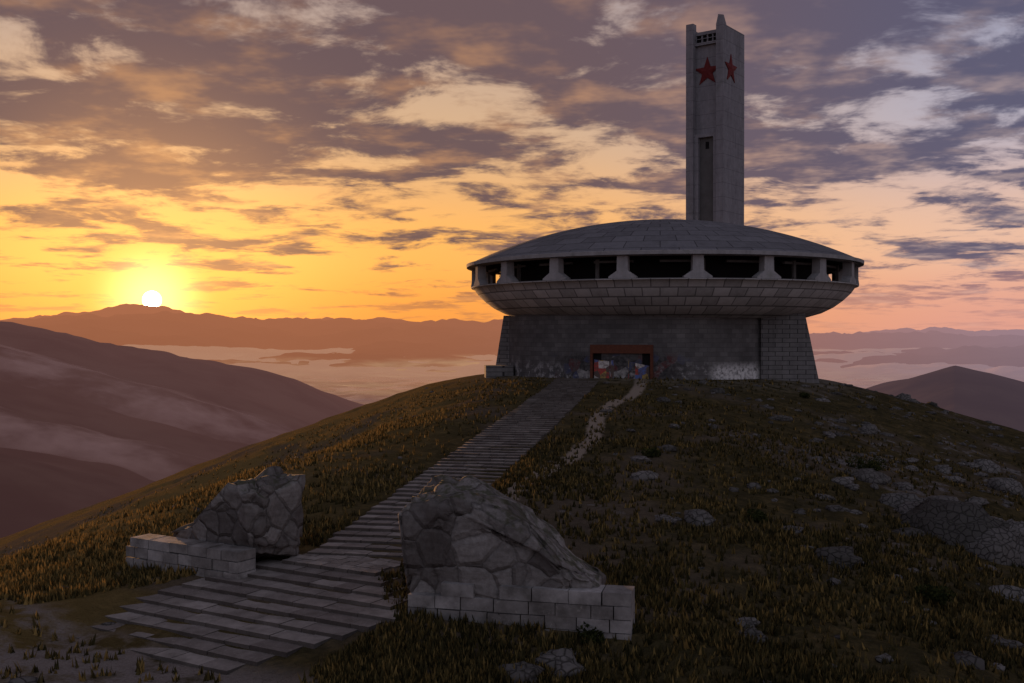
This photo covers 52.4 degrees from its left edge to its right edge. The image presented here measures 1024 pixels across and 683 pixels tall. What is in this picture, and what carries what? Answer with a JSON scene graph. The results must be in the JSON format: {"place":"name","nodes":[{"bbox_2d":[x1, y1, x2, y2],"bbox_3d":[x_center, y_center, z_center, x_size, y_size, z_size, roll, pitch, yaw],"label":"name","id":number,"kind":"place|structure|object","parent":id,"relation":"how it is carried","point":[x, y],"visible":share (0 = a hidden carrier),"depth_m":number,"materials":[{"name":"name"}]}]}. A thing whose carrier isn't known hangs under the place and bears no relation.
{"place":"outdoors","nodes":[
{"label":"outdoors","id":0,"kind":"place"},
{"bbox_2d":[0,303,1023,682],"bbox_3d":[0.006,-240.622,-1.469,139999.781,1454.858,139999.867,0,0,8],"label":"ground","id":1,"kind":"structure","parent":0,"point":[94,415],"depth_m":137.03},
{"bbox_2d":[171,466,305,557],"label":"stone wall","id":2,"kind":"structure","parent":1,"relation":"on","point":[262,513],"depth_m":50.83,"materials":[{"name":"grey stone"}]},
{"bbox_2d":[75,378,599,674],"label":"stairs","id":3,"kind":"structure","parent":1,"relation":"on","point":[345,561],"depth_m":46.82,"materials":[{"name":"concrete"}]},
{"bbox_2d":[126,533,634,639],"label":"low stone walls","id":4,"kind":"structure","parent":1,"relation":"on","point":[609,610],"depth_m":42.42,"materials":[{"name":"grey stone"}]},
{"bbox_2d":[398,475,605,615],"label":"stone wall","id":5,"kind":"structure","parent":1,"relation":"on","point":[487,540],"depth_m":42.79,"materials":[{"name":"grey stone"}]},
{"bbox_2d":[0,376,1023,682],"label":"grass tufts","id":6,"kind":"object","parent":1,"relation":"on","point":[392,654],"visible":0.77,"depth_m":51.95,"materials":[{"name":"green plant"}]},
{"bbox_2d":[7,377,1023,682],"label":"scattered rocks","id":7,"kind":"object","parent":1,"relation":"on","point":[975,527],"visible":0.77,"depth_m":66.72,"materials":[{"name":"grey stone"}]},
{"bbox_2d":[484,314,819,383],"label":"monument base","id":8,"kind":"object","parent":1,"relation":"on","point":[631,347],"visible":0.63,"depth_m":140.61,"materials":[{"name":"grey concrete"}]},
{"bbox_2d":[466,219,863,317],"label":"monument saucer","id":9,"kind":"object","parent":8,"relation":"on","point":[677,268],"visible":0.95,"depth_m":135.67,"materials":[{"name":"grey concrete"}]},
{"bbox_2d":[686,14,743,224],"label":"monument tower","id":10,"kind":"structure","parent":1,"relation":"on","point":[715,125],"depth_m":192.43,"materials":[{"name":"concrete"}]},
{"bbox_2d":[577,392,956,645],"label":"shrubs","id":11,"kind":"object","parent":1,"relation":"on","point":[937,594],"visible":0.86,"depth_m":52.08,"materials":[{"name":"green plant"}]},
{"bbox_2d":[0,0,1023,333],"label":"sky","id":12,"kind":"structure","parent":0,"point":[259,159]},
{"bbox_2d":[121,344,1023,398],"bbox_3d":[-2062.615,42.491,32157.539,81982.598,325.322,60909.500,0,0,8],"label":"fog","id":13,"kind":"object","parent":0,"point":[318,370],"depth_m":10071.26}
]}

